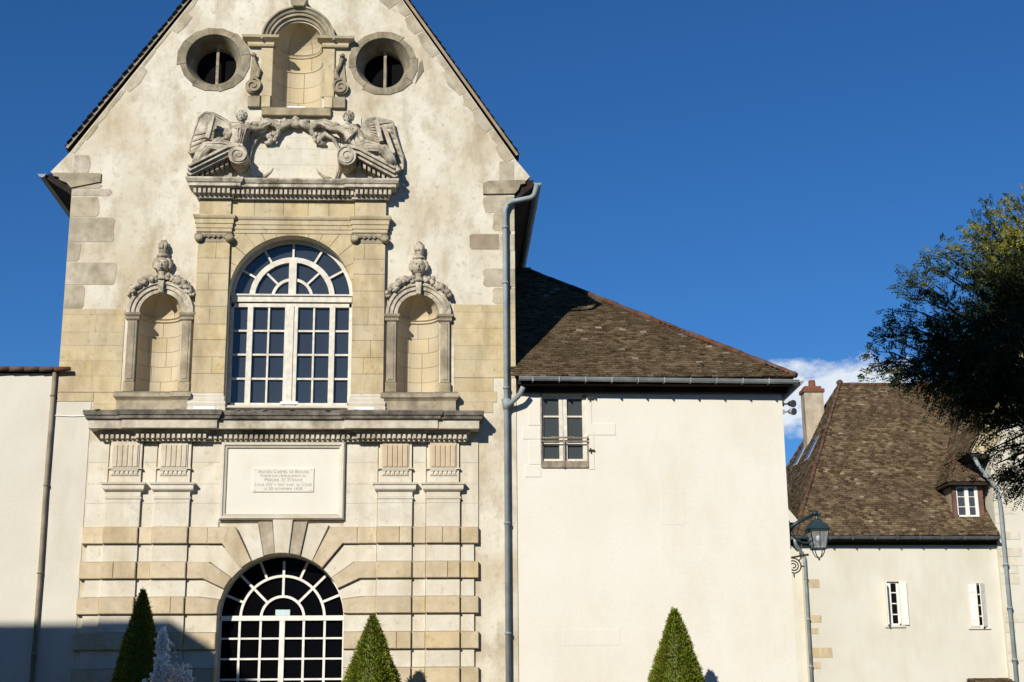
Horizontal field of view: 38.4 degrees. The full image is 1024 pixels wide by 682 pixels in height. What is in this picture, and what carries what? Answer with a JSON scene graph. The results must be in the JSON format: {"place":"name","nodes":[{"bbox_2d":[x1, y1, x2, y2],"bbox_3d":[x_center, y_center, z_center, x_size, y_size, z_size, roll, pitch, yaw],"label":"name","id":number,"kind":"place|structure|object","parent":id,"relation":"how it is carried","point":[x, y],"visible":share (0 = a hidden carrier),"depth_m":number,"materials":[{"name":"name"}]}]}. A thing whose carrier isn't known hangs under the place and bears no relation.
{"place":"outdoors","nodes":[
{"label":"outdoors","id":0,"kind":"place"},
{"bbox_2d":[0,0,1023,465],"label":"sky","id":1,"kind":"structure","parent":0,"point":[752,177],"materials":[{"name":"blue"}]},
{"bbox_2d":[510,267,803,681],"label":"rendered house","id":2,"kind":"structure","parent":0,"point":[651,478],"depth_m":34.42,"materials":[{"name":"beige paint"}]},
{"bbox_2d":[540,394,594,467],"bbox_3d":[1.305,2.131,34.745,1.270,1.760,0.230,0,-15,-3],"label":"casement window","id":3,"kind":"structure","parent":2,"relation":"in","point":[563,421],"depth_m":34.78,"materials":[{"name":"beige paint"}]},
{"bbox_2d":[782,400,795,406],"bbox_3d":[6.621,1.516,35.131,0.341,0.172,0.197,-13,-19,40],"label":"floodlight","id":4,"kind":"object","parent":2,"relation":"attached to","point":[791,403],"visible":1,"depth_m":35.04,"materials":[{"name":"metal"}]},
{"bbox_2d":[783,408,796,414],"bbox_3d":[6.622,1.700,35.083,0.341,0.172,0.197,-13,-19,40],"label":"floodlight","id":5,"kind":"object","parent":2,"relation":"attached to","point":[792,411],"visible":1,"depth_m":35.00,"materials":[{"name":"metal"}]},
{"bbox_2d":[791,554,808,577],"bbox_3d":[6.603,5.228,34.208,0.646,0.566,0.057,0,-15,-3],"label":"iron bracket","id":6,"kind":"object","parent":2,"relation":"attached to","point":[795,557],"visible":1,"depth_m":34.22,"materials":[{"name":"black metal"}]},
{"bbox_2d":[789,511,829,560],"bbox_3d":[6.947,4.569,34.502,0.960,1.170,0.500,0,-15,-3],"label":"wall lantern","id":7,"kind":"object","parent":2,"relation":"attached to","point":[816,525],"depth_m":34.46,"materials":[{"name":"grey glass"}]},
{"label":"ground","id":8,"kind":"structure","parent":0,"visible":0},
{"bbox_2d":[0,366,90,681],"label":"wing","id":9,"kind":"structure","parent":8,"relation":"on","point":[44,438],"depth_m":33.54,"materials":[{"name":"white paint"}]},
{"bbox_2d":[110,588,165,681],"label":"clipped yew","id":10,"kind":"object","parent":8,"relation":"on","point":[137,654],"visible":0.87,"depth_m":30.69,"materials":[{"name":"green plant"}]},
{"bbox_2d":[142,625,195,681],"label":"fountain","id":11,"kind":"object","parent":8,"relation":"on","point":[161,668],"visible":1,"depth_m":25.14,"materials":[{"name":"liquid"}]},
{"bbox_2d":[38,0,540,681],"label":"chapel","id":12,"kind":"structure","parent":8,"relation":"on","point":[248,528],"depth_m":34.97,"materials":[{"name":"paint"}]},
{"bbox_2d":[193,407,215,408],"bbox_3d":[-7.123,1.566,34.045,0.500,0.085,0.080,0,-15,-3],"label":"light batten","id":13,"kind":"object","parent":12,"relation":"on","point":[204,408],"visible":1,"depth_m":34.01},
{"bbox_2d":[188,109,271,167],"bbox_3d":[-6.884,-4.902,35.804,2.048,1.623,0.619,0,-15,-3],"label":"statue","id":14,"kind":"object","parent":12,"relation":"on","point":[212,132],"visible":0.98,"depth_m":35.80,"materials":[{"name":"stone"}]},
{"bbox_2d":[217,556,343,681],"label":"arched door","id":15,"kind":"structure","parent":12,"relation":"in","point":[282,618],"depth_m":33.64,"materials":[{"name":"white paint"}]},
{"bbox_2d":[280,401,297,404],"bbox_3d":[-5.219,1.462,34.428,0.420,0.085,0.080,0,-15,-3],"label":"light batten","id":16,"kind":"object","parent":12,"relation":"on","point":[288,402],"visible":1,"depth_m":34.40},
{"bbox_2d":[226,240,351,404],"bbox_3d":[-5.307,-0.429,35.359,2.950,4.200,0.250,0,-15,-3],"label":"arched window","id":17,"kind":"structure","parent":12,"relation":"in","point":[290,335],"depth_m":35.34,"materials":[{"name":"beige paint"}]},
{"bbox_2d":[318,110,403,172],"bbox_3d":[-3.692,-4.854,35.954,2.106,1.591,0.619,0,-15,-3],"label":"statue","id":18,"kind":"object","parent":12,"relation":"on","point":[377,136],"visible":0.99,"depth_m":35.92,"materials":[{"name":"stone"}]},
{"bbox_2d":[356,407,373,409],"bbox_3d":[-3.428,1.583,34.228,0.420,0.085,0.080,0,-15,-3],"label":"light batten","id":19,"kind":"object","parent":12,"relation":"on","point":[365,408],"visible":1,"depth_m":34.19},
{"bbox_2d":[341,613,401,681],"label":"clipped yew","id":20,"kind":"object","parent":8,"relation":"on","point":[370,660],"visible":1,"depth_m":30.97,"materials":[{"name":"green plant"}]},
{"bbox_2d":[648,605,705,681],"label":"clipped yew","id":21,"kind":"object","parent":8,"relation":"on","point":[674,659],"visible":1,"depth_m":31.18,"materials":[{"name":"green plant"}]},
{"bbox_2d":[786,379,1007,681],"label":"distant house","id":22,"kind":"structure","parent":8,"relation":"on","point":[899,581],"depth_m":58.53,"materials":[{"name":"beige paint"}]},
{"bbox_2d":[885,581,908,627],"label":"shuttered window","id":23,"kind":"structure","parent":22,"relation":"in","point":[892,590],"depth_m":58.10,"materials":[{"name":"white paint"}]},
{"bbox_2d":[968,583,990,628],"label":"shuttered window","id":24,"kind":"structure","parent":22,"relation":"in","point":[977,602],"depth_m":58.16,"materials":[{"name":"white paint"}]},
{"bbox_2d":[966,678,1014,681],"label":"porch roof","id":25,"kind":"structure","parent":22,"relation":"attached to","point":[988,680],"depth_m":57.22,"materials":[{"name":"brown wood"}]},
{"bbox_2d":[857,184,1023,510],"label":"tree","id":26,"kind":"object","parent":8,"relation":"on","point":[954,345],"visible":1,"depth_m":16.64,"materials":[{"name":"green plant"}]},
{"bbox_2d":[943,268,1023,681],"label":"gabled building","id":27,"kind":"structure","parent":8,"relation":"on","point":[1008,522],"depth_m":58.82,"materials":[{"name":"paint"}]}
]}

